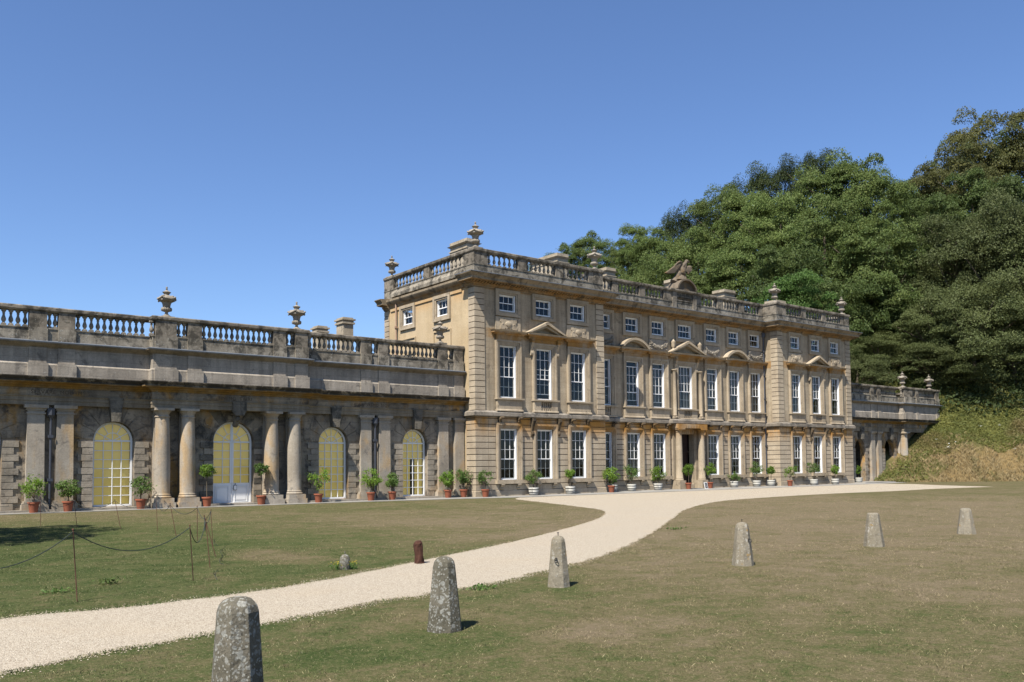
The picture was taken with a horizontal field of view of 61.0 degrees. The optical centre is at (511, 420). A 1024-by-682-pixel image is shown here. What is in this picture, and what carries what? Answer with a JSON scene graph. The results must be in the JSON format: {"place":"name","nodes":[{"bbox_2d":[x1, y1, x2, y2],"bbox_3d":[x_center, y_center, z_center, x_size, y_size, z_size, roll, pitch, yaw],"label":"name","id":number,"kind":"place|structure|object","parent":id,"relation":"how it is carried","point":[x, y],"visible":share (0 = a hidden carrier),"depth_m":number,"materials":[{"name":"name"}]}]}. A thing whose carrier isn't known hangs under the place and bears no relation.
{"place":"outdoors","nodes":[
{"label":"outdoors","id":0,"kind":"place"},
{"bbox_2d":[310,317,355,351],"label":"service range","id":1,"kind":"structure","parent":0,"point":[344,325],"depth_m":58.40,"materials":[{"name":"stone"}]},
{"bbox_2d":[0,482,906,514],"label":"pavement","id":2,"kind":"structure","parent":0,"point":[675,490],"depth_m":49.65,"materials":[{"name":"stone"}]},
{"bbox_2d":[18,473,48,512],"bbox_3d":[-19.878,2.981,35.860,1.400,1.637,1.098,-3,-4,35],"label":"potted tree","id":3,"kind":"object","parent":2,"relation":"on","point":[33,506],"visible":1,"depth_m":35.80,"materials":[{"name":"green plant"}]},
{"bbox_2d":[54,478,82,511],"bbox_3d":[-18.748,3.136,36.765,1.105,1.400,1.136,-2,-3,26],"label":"potted tree","id":4,"kind":"object","parent":2,"relation":"on","point":[68,489],"visible":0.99,"depth_m":36.61,"materials":[{"name":"green plant"}]},
{"bbox_2d":[128,472,156,508],"bbox_3d":[-16.428,3.096,38.564,1.082,1.623,1.234,2,-4,-43],"label":"potted tree","id":5,"kind":"object","parent":2,"relation":"on","point":[140,502],"visible":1,"depth_m":38.41,"materials":[{"name":"green plant"}]},
{"bbox_2d":[356,467,382,500],"bbox_3d":[-7.475,3.297,45.682,1.404,1.789,1.058,0,-3,-16],"label":"potted tree","id":6,"kind":"object","parent":2,"relation":"on","point":[375,480],"visible":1,"depth_m":45.55,"materials":[{"name":"green plant"}]},
{"bbox_2d":[0,484,984,676],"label":"gravel path","id":7,"kind":"structure","parent":0,"point":[626,519],"depth_m":12.66,"materials":[{"name":"beige gravel"}]},
{"bbox_2d":[0,481,1023,681],"bbox_3d":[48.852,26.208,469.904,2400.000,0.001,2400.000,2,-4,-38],"label":"ground","id":8,"kind":"structure","parent":0,"point":[637,672],"depth_m":11.84,"materials":[{"name":"green plant"}]},
{"bbox_2d":[189,525,193,579],"bbox_3d":[-4.951,2.062,13.417,0.084,0.914,0.026,0,-3,-5],"label":"rope post","id":9,"kind":"object","parent":8,"relation":"on","point":[191,552],"visible":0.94,"depth_m":13.41,"materials":[{"name":"metal"}]},
{"bbox_2d":[0,500,210,568],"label":"rope","id":10,"kind":"object","parent":9,"relation":"hanging from","point":[204,518],"visible":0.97,"depth_m":13.10,"materials":[{"name":"brown fabric"}]},
{"bbox_2d":[0,302,469,513],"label":"orangery","id":11,"kind":"structure","parent":8,"relation":"on","point":[104,418],"depth_m":41.21,"materials":[{"name":"stone"}]},
{"bbox_2d":[92,422,131,506],"bbox_3d":[-17.953,1.945,38.969,1.680,3.760,0.180,2,-4,-38],"label":"window","id":12,"kind":"structure","parent":11,"relation":"in","point":[112,472],"depth_m":39.02,"materials":[{"name":"yellow glass"}]},
{"bbox_2d":[213,422,250,502],"bbox_3d":[-13.670,2.052,42.304,1.960,3.990,0.219,2,-4,-38],"label":"double door","id":13,"kind":"structure","parent":11,"relation":"in","point":[231,445],"depth_m":42.32,"materials":[{"name":"white paint"}]},
{"bbox_2d":[319,427,345,498],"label":"window","id":14,"kind":"structure","parent":11,"relation":"in","point":[332,450],"depth_m":45.72,"materials":[{"name":"yellow glass"}]},
{"bbox_2d":[403,430,424,495],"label":"window","id":15,"kind":"structure","parent":11,"relation":"in","point":[413,447],"depth_m":48.81,"materials":[{"name":"yellow glass"}]},
{"bbox_2d":[211,596,263,681],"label":"stone bollard","id":16,"kind":"object","parent":8,"relation":"on","point":[237,654],"visible":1,"depth_m":6.06,"materials":[{"name":"grey stone"}]},
{"bbox_2d":[0,499,737,674],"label":"edge grass","id":17,"kind":"structure","parent":8,"relation":"on","point":[380,600],"depth_m":11.47,"materials":[{"name":"green plant"}]},
{"bbox_2d":[427,556,461,632],"bbox_3d":[-0.712,1.837,9.130,0.367,0.818,0.367,-3,-4,43],"label":"stone bollard","id":18,"kind":"object","parent":8,"relation":"on","point":[444,613],"visible":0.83,"depth_m":9.01,"materials":[{"name":"grey stone"}]},
{"bbox_2d":[548,532,569,587],"bbox_3d":[0.660,1.995,12.350,0.323,0.816,0.323,2,-4,-44],"label":"stone bollard","id":19,"kind":"object","parent":8,"relation":"on","point":[558,576],"visible":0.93,"depth_m":12.24,"materials":[{"name":"grey stone"}]},
{"bbox_2d":[374,238,861,496],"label":"country house","id":20,"kind":"structure","parent":8,"relation":"on","point":[591,376],"depth_m":59.29,"materials":[{"name":"stone"}]},
{"bbox_2d":[399,303,415,330],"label":"window","id":21,"kind":"structure","parent":20,"relation":"in","point":[406,326],"depth_m":55.75,"materials":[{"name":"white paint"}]},
{"bbox_2d":[432,292,450,322],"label":"window","id":22,"kind":"structure","parent":20,"relation":"in","point":[446,296],"depth_m":52.65,"materials":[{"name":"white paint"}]},
{"bbox_2d":[494,288,520,317],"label":"window","id":23,"kind":"structure","parent":20,"relation":"in","point":[515,295],"depth_m":51.46,"materials":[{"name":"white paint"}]},
{"bbox_2d":[490,329,527,411],"bbox_3d":[-0.200,-2.928,51.131,2.580,4.770,0.660,2,-4,-38],"label":"window","id":24,"kind":"structure","parent":20,"relation":"in","point":[509,338],"depth_m":51.19,"materials":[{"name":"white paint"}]},
{"bbox_2d":[495,416,525,490],"bbox_3d":[-0.148,2.028,50.868,2.060,4.522,0.658,2,-4,-38],"label":"window","id":25,"kind":"structure","parent":20,"relation":"in","point":[517,449],"depth_m":51.06,"materials":[{"name":"white paint"}]},
{"bbox_2d":[531,294,555,322],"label":"window","id":26,"kind":"structure","parent":20,"relation":"in","point":[551,317],"depth_m":53.14,"materials":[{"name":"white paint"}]},
{"bbox_2d":[525,322,566,412],"bbox_3d":[2.005,-3.236,52.838,3.060,5.520,0.730,2,-4,-38],"label":"window","id":27,"kind":"structure","parent":20,"relation":"in","point":[538,341],"depth_m":52.92,"materials":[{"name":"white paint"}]},
{"bbox_2d":[531,418,562,488],"bbox_3d":[2.033,2.108,52.590,2.280,4.500,0.636,2,-4,-38],"label":"window","id":28,"kind":"structure","parent":20,"relation":"in","point":[554,429],"depth_m":52.83,"materials":[{"name":"white paint"}]},
{"bbox_2d":[566,299,588,326],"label":"window","id":29,"kind":"structure","parent":20,"relation":"in","point":[584,305],"depth_m":54.92,"materials":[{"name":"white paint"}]},
{"bbox_2d":[563,337,595,414],"bbox_3d":[4.190,-2.792,54.572,2.580,4.770,0.660,2,-4,-38],"label":"window","id":30,"kind":"structure","parent":20,"relation":"in","point":[579,345],"depth_m":54.68,"materials":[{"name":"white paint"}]},
{"bbox_2d":[567,419,593,487],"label":"window","id":31,"kind":"structure","parent":20,"relation":"in","point":[586,433],"depth_m":54.56,"materials":[{"name":"white paint"}]},
{"bbox_2d":[604,345,620,416],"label":"window","id":32,"kind":"structure","parent":20,"relation":"in","point":[609,351],"depth_m":58.12,"materials":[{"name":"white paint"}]},
{"bbox_2d":[605,422,619,486],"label":"window","id":33,"kind":"structure","parent":20,"relation":"in","point":[612,452],"depth_m":57.90,"materials":[{"name":"white paint"}]},
{"bbox_2d":[622,312,641,336],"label":"window","id":34,"kind":"structure","parent":20,"relation":"in","point":[625,315],"depth_m":59.70,"materials":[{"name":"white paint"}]},
{"bbox_2d":[619,338,650,417],"bbox_3d":[8.306,-2.925,59.381,2.820,5.460,0.720,2,-4,-38],"label":"window","id":35,"kind":"structure","parent":20,"relation":"in","point":[630,354],"depth_m":59.47,"materials":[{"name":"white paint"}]},
{"bbox_2d":[624,422,647,485],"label":"window","id":36,"kind":"structure","parent":20,"relation":"in","point":[640,442],"depth_m":59.50,"materials":[{"name":"white paint"}]},
{"bbox_2d":[648,316,667,339],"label":"window","id":37,"kind":"structure","parent":20,"relation":"in","point":[663,321],"depth_m":61.31,"materials":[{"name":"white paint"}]},
{"bbox_2d":[647,350,672,418],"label":"window","id":38,"kind":"structure","parent":20,"relation":"in","point":[658,357],"depth_m":61.26,"materials":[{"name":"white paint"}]},
{"bbox_2d":[650,423,672,484],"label":"window","id":39,"kind":"structure","parent":20,"relation":"in","point":[666,458],"depth_m":61.11,"materials":[{"name":"white paint"}]},
{"bbox_2d":[665,260,691,282],"bbox_3d":[12.104,-10.909,63.506,2.678,2.027,1.180,2,-4,-38],"label":"eagle statue","id":40,"kind":"object","parent":20,"relation":"on","point":[680,269],"visible":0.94,"depth_m":63.49,"materials":[{"name":"stone"}]},
{"bbox_2d":[674,319,694,343],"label":"window","id":41,"kind":"structure","parent":20,"relation":"in","point":[691,331],"depth_m":63.13,"materials":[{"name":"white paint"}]},
{"bbox_2d":[668,339,706,419],"bbox_3d":[12.556,-2.927,62.812,4.000,5.740,0.885,2,-4,-38],"label":"window","id":42,"kind":"structure","parent":20,"relation":"in","point":[681,360],"depth_m":63.04,"materials":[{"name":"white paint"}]},
{"bbox_2d":[703,323,719,346],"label":"window","id":43,"kind":"structure","parent":20,"relation":"in","point":[715,328],"depth_m":64.95,"materials":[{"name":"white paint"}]},
{"bbox_2d":[703,356,725,420],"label":"window","id":44,"kind":"structure","parent":20,"relation":"in","point":[713,363],"depth_m":64.90,"materials":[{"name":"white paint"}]},
{"bbox_2d":[705,425,725,482],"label":"window","id":45,"kind":"structure","parent":20,"relation":"in","point":[719,458],"depth_m":64.69,"materials":[{"name":"white paint"}]},
{"bbox_2d":[725,327,741,348],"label":"window","id":46,"kind":"structure","parent":20,"relation":"in","point":[738,336],"depth_m":66.56,"materials":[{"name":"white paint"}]},
{"bbox_2d":[723,350,749,421],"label":"window","id":47,"kind":"structure","parent":20,"relation":"in","point":[733,366],"depth_m":66.45,"materials":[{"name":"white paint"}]},
{"bbox_2d":[728,426,747,481],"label":"window","id":48,"kind":"structure","parent":20,"relation":"in","point":[741,444],"depth_m":66.32,"materials":[{"name":"white paint"}]},
{"bbox_2d":[746,361,767,422],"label":"window","id":49,"kind":"structure","parent":20,"relation":"in","point":[754,367],"depth_m":68.08,"materials":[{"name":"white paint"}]},
{"bbox_2d":[749,426,768,481],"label":"window","id":50,"kind":"structure","parent":20,"relation":"in","point":[760,434],"depth_m":67.87,"materials":[{"name":"white paint"}]},
{"bbox_2d":[786,362,808,422],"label":"window","id":51,"kind":"structure","parent":20,"relation":"in","point":[795,369],"depth_m":69.17,"materials":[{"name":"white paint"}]},
{"bbox_2d":[790,427,808,480],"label":"window","id":52,"kind":"structure","parent":20,"relation":"in","point":[801,435],"depth_m":69.15,"materials":[{"name":"white paint"}]},
{"bbox_2d":[806,356,830,423],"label":"window","id":53,"kind":"structure","parent":20,"relation":"in","point":[814,370],"depth_m":70.86,"materials":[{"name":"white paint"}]},
{"bbox_2d":[810,427,828,480],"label":"window","id":54,"kind":"structure","parent":20,"relation":"in","point":[822,436],"depth_m":70.88,"materials":[{"name":"white paint"}]},
{"bbox_2d":[827,367,846,424],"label":"window","id":55,"kind":"structure","parent":20,"relation":"in","point":[834,372],"depth_m":72.63,"materials":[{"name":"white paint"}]},
{"bbox_2d":[830,428,846,479],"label":"window","id":56,"kind":"structure","parent":20,"relation":"in","point":[836,437],"depth_m":72.61,"materials":[{"name":"white paint"}]},
{"bbox_2d":[732,519,753,566],"bbox_3d":[3.902,2.080,14.699,0.362,0.826,0.357,-2,-4,32],"label":"stone bollard","id":57,"kind":"object","parent":8,"relation":"on","point":[742,552],"visible":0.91,"depth_m":14.59,"materials":[{"name":"grey stone"}]},
{"bbox_2d":[863,513,884,546],"bbox_3d":[7.399,2.250,17.770,0.404,0.740,0.404,-3,-4,40],"label":"stone bollard","id":58,"kind":"object","parent":8,"relation":"on","point":[873,535],"visible":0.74,"depth_m":17.65,"materials":[{"name":"beige stone"}]},
{"bbox_2d":[851,383,942,481],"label":"garden wing","id":59,"kind":"structure","parent":8,"relation":"on","point":[879,419],"depth_m":79.37,"materials":[{"name":"beige stone"}]},
{"bbox_2d":[957,508,975,534],"bbox_3d":[10.795,2.407,20.645,0.413,0.660,0.413,-2,-3,17],"label":"stone bollard","id":60,"kind":"object","parent":8,"relation":"on","point":[966,525],"visible":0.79,"depth_m":20.53,"materials":[{"name":"beige stone"}]},
{"bbox_2d":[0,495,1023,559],"bbox_3d":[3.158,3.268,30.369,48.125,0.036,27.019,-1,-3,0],"label":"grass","id":61,"kind":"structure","parent":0,"point":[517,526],"depth_m":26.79,"materials":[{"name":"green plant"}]},
{"bbox_2d":[0,0,1023,352],"label":"sky","id":62,"kind":"structure","parent":0,"point":[249,161],"materials":[{"name":"blue"}]},
{"bbox_2d":[851,266,1023,481],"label":"hillside","id":63,"kind":"structure","parent":0,"point":[889,459],"depth_m":80.37,"materials":[{"name":"green plant"}]},
{"bbox_2d":[548,239,586,278],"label":"lime tree","id":64,"kind":"object","parent":63,"relation":"on","point":[562,248],"visible":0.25,"depth_m":147.80,"materials":[{"name":"green plant"}]},
{"bbox_2d":[565,230,620,279],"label":"lime tree","id":65,"kind":"object","parent":63,"relation":"on","point":[599,245],"visible":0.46,"depth_m":146.42,"materials":[{"name":"green plant"}]},
{"bbox_2d":[613,222,658,275],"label":"lime tree","id":66,"kind":"object","parent":63,"relation":"on","point":[642,231],"visible":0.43,"depth_m":136.57,"materials":[{"name":"green plant"}]},
{"bbox_2d":[619,251,691,297],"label":"lime tree","id":67,"kind":"object","parent":63,"relation":"on","point":[646,277],"visible":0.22,"depth_m":118.14,"materials":[{"name":"green plant"}]},
{"bbox_2d":[624,227,695,293],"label":"lime tree","id":68,"kind":"object","parent":63,"relation":"on","point":[656,243],"visible":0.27,"depth_m":129.35,"materials":[{"name":"green plant"}]},
{"bbox_2d":[655,207,696,265],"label":"yew tree","id":69,"kind":"object","parent":63,"relation":"on","point":[666,223],"visible":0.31,"depth_m":140.63,"materials":[{"name":"green plant"}]},
{"bbox_2d":[655,226,730,286],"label":"lime tree","id":70,"kind":"object","parent":63,"relation":"on","point":[676,253],"visible":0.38,"depth_m":115.85,"materials":[{"name":"green plant"}]},
{"bbox_2d":[667,200,725,300],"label":"yew tree","id":71,"kind":"object","parent":63,"relation":"on","point":[684,228],"visible":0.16,"depth_m":139.96,"materials":[{"name":"green plant"}]},
{"bbox_2d":[658,265,745,306],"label":"lime tree","id":72,"kind":"object","parent":63,"relation":"on","point":[700,281],"visible":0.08,"depth_m":102.11,"materials":[{"name":"green plant"}]},
{"bbox_2d":[682,181,756,272],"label":"lime tree","id":73,"kind":"object","parent":63,"relation":"on","point":[703,206],"visible":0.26,"depth_m":122.47,"materials":[{"name":"green plant"}]},
{"bbox_2d":[694,231,792,311],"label":"lime tree","id":74,"kind":"object","parent":63,"relation":"on","point":[735,255],"visible":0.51,"depth_m":102.25,"materials":[{"name":"green plant"}]},
{"bbox_2d":[705,189,791,270],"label":"lime tree","id":75,"kind":"object","parent":63,"relation":"on","point":[722,225],"visible":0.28,"depth_m":117.72,"materials":[{"name":"green plant"}]},
{"bbox_2d":[722,160,792,249],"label":"yew tree","id":76,"kind":"object","parent":63,"relation":"on","point":[751,184],"visible":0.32,"depth_m":137.41,"materials":[{"name":"green plant"}]},
{"bbox_2d":[728,190,835,285],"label":"lime tree","id":77,"kind":"object","parent":63,"relation":"on","point":[756,207],"visible":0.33,"depth_m":106.92,"materials":[{"name":"green plant"}]},
{"bbox_2d":[757,153,808,217],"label":"yew tree","id":78,"kind":"object","parent":63,"relation":"on","point":[785,173],"visible":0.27,"depth_m":137.44,"materials":[{"name":"green plant"}]},
{"bbox_2d":[736,240,833,321],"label":"broadleaf tree","id":79,"kind":"object","parent":63,"relation":"on","point":[770,254],"visible":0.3,"depth_m":95.38,"materials":[{"name":"green plant"}]},
{"bbox_2d":[747,268,839,346],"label":"laurel tree","id":80,"kind":"object","parent":63,"relation":"on","point":[785,286],"visible":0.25,"depth_m":88.68,"materials":[{"name":"green plant"}]},
{"bbox_2d":[777,148,839,217],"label":"yew tree","id":81,"kind":"object","parent":63,"relation":"on","point":[818,162],"visible":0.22,"depth_m":134.32,"materials":[{"name":"green plant"}]},
{"bbox_2d":[772,193,883,299],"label":"lime tree","id":82,"kind":"object","parent":63,"relation":"on","point":[811,223],"visible":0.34,"depth_m":101.65,"materials":[{"name":"green plant"}]},
{"bbox_2d":[789,147,887,261],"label":"lime tree","id":83,"kind":"object","parent":63,"relation":"on","point":[842,173],"visible":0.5,"depth_m":114.53,"materials":[{"name":"green plant"}]},
{"bbox_2d":[790,275,890,362],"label":"broadleaf tree","id":84,"kind":"object","parent":63,"relation":"on","point":[832,286],"visible":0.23,"depth_m":92.67,"materials":[{"name":"green plant"}]},
{"bbox_2d":[823,162,919,255],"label":"lime tree","id":85,"kind":"object","parent":63,"relation":"on","point":[897,195],"visible":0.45,"depth_m":111.77,"materials":[{"name":"green plant"}]},
{"bbox_2d":[849,345,899,389],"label":"holm oak","id":86,"kind":"object","parent":63,"relation":"on","point":[870,368],"visible":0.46,"depth_m":86.81,"materials":[{"name":"green plant"}]},
{"bbox_2d":[825,212,931,335],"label":"lime tree","id":87,"kind":"object","parent":63,"relation":"on","point":[855,248],"visible":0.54,"depth_m":97.53,"materials":[{"name":"green plant"}]},
{"bbox_2d":[843,299,917,349],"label":"broadleaf tree","id":88,"kind":"object","parent":63,"relation":"on","point":[887,303],"visible":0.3,"depth_m":95.41,"materials":[{"name":"green plant"}]},
{"bbox_2d":[841,242,930,343],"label":"broadleaf tree","id":89,"kind":"object","parent":63,"relation":"on","point":[879,250],"visible":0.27,"depth_m":96.64,"materials":[{"name":"green plant"}]},
{"bbox_2d":[850,330,926,367],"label":"holm oak","id":90,"kind":"object","parent":63,"relation":"on","point":[878,341],"visible":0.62,"depth_m":90.67,"materials":[{"name":"green plant"}]},
{"bbox_2d":[882,259,961,322],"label":"holm oak","id":91,"kind":"object","parent":63,"relation":"on","point":[920,284],"visible":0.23,"depth_m":97.20,"materials":[{"name":"green plant"}]},
{"bbox_2d":[836,247,1023,417],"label":"undergrowth","id":92,"kind":"object","parent":63,"relation":"on","point":[1011,387],"depth_m":87.08,"materials":[{"name":"green plant"}]},
{"bbox_2d":[897,191,976,269],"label":"broadleaf tree","id":93,"kind":"object","parent":63,"relation":"on","point":[931,204],"visible":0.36,"depth_m":110.00,"materials":[{"name":"green plant"}]},
{"bbox_2d":[885,337,989,388],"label":"holm oak","id":94,"kind":"object","parent":63,"relation":"on","point":[960,368],"visible":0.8,"depth_m":86.88,"materials":[{"name":"green plant"}]},
{"bbox_2d":[881,299,993,375],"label":"holm oak","id":95,"kind":"object","parent":63,"relation":"on","point":[920,318],"visible":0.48,"depth_m":88.62,"materials":[{"name":"green plant"}]},
{"bbox_2d":[874,361,1023,481],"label":"brambles","id":96,"kind":"object","parent":63,"relation":"on","point":[967,423],"visible":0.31,"depth_m":82.57,"materials":[{"name":"green plant"}]},
{"bbox_2d":[908,138,999,260],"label":"beech tree","id":97,"kind":"object","parent":63,"relation":"on","point":[933,177],"visible":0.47,"depth_m":115.91,"materials":[{"name":"green plant"}]},
{"bbox_2d":[898,212,1021,313],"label":"holm oak","id":98,"kind":"object","parent":63,"relation":"on","point":[938,222],"visible":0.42,"depth_m":95.54,"materials":[{"name":"green plant"}]},
{"bbox_2d":[909,269,1023,390],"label":"holm oak","id":99,"kind":"object","parent":63,"relation":"on","point":[947,300],"visible":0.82,"depth_m":86.57,"materials":[{"name":"green plant"}]},
{"bbox_2d":[922,186,1023,337],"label":"holm oak","id":100,"kind":"object","parent":63,"relation":"on","point":[1016,211],"visible":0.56,"depth_m":92.33,"materials":[{"name":"green plant"}]},
{"bbox_2d":[933,106,1023,213],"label":"beech tree","id":101,"kind":"object","parent":63,"relation":"on","point":[976,134],"visible":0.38,"depth_m":126.23,"materials":[{"name":"green plant"}]},
{"bbox_2d":[938,167,1023,277],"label":"broadleaf tree","id":102,"kind":"object","parent":63,"relation":"on","point":[976,196],"visible":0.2,"depth_m":110.28,"materials":[{"name":"green plant"}]},
{"bbox_2d":[963,173,1023,271],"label":"broadleaf tree","id":103,"kind":"object","parent":63,"relation":"on","point":[1014,182],"visible":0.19,"depth_m":108.02,"materials":[{"name":"green plant"}]},
{"bbox_2d":[963,271,1023,373],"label":"holm oak","id":104,"kind":"object","parent":63,"relation":"on","point":[1008,313],"visible":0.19,"depth_m":89.38,"materials":[{"name":"green plant"}]},
{"bbox_2d":[968,109,1023,198],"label":"beech tree","id":105,"kind":"object","parent":63,"relation":"on","point":[1018,139],"visible":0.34,"depth_m":126.42,"materials":[{"name":"green plant"}]},
{"bbox_2d":[973,210,1023,326],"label":"holm oak","id":106,"kind":"object","parent":63,"relation":"on","point":[1009,261],"visible":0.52,"depth_m":90.30,"materials":[{"name":"green plant"}]},
{"bbox_2d":[977,324,1023,381],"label":"holm oak","id":107,"kind":"object","parent":63,"relation":"on","point":[1012,359],"visible":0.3,"depth_m":88.00,"materials":[{"name":"green plant"}]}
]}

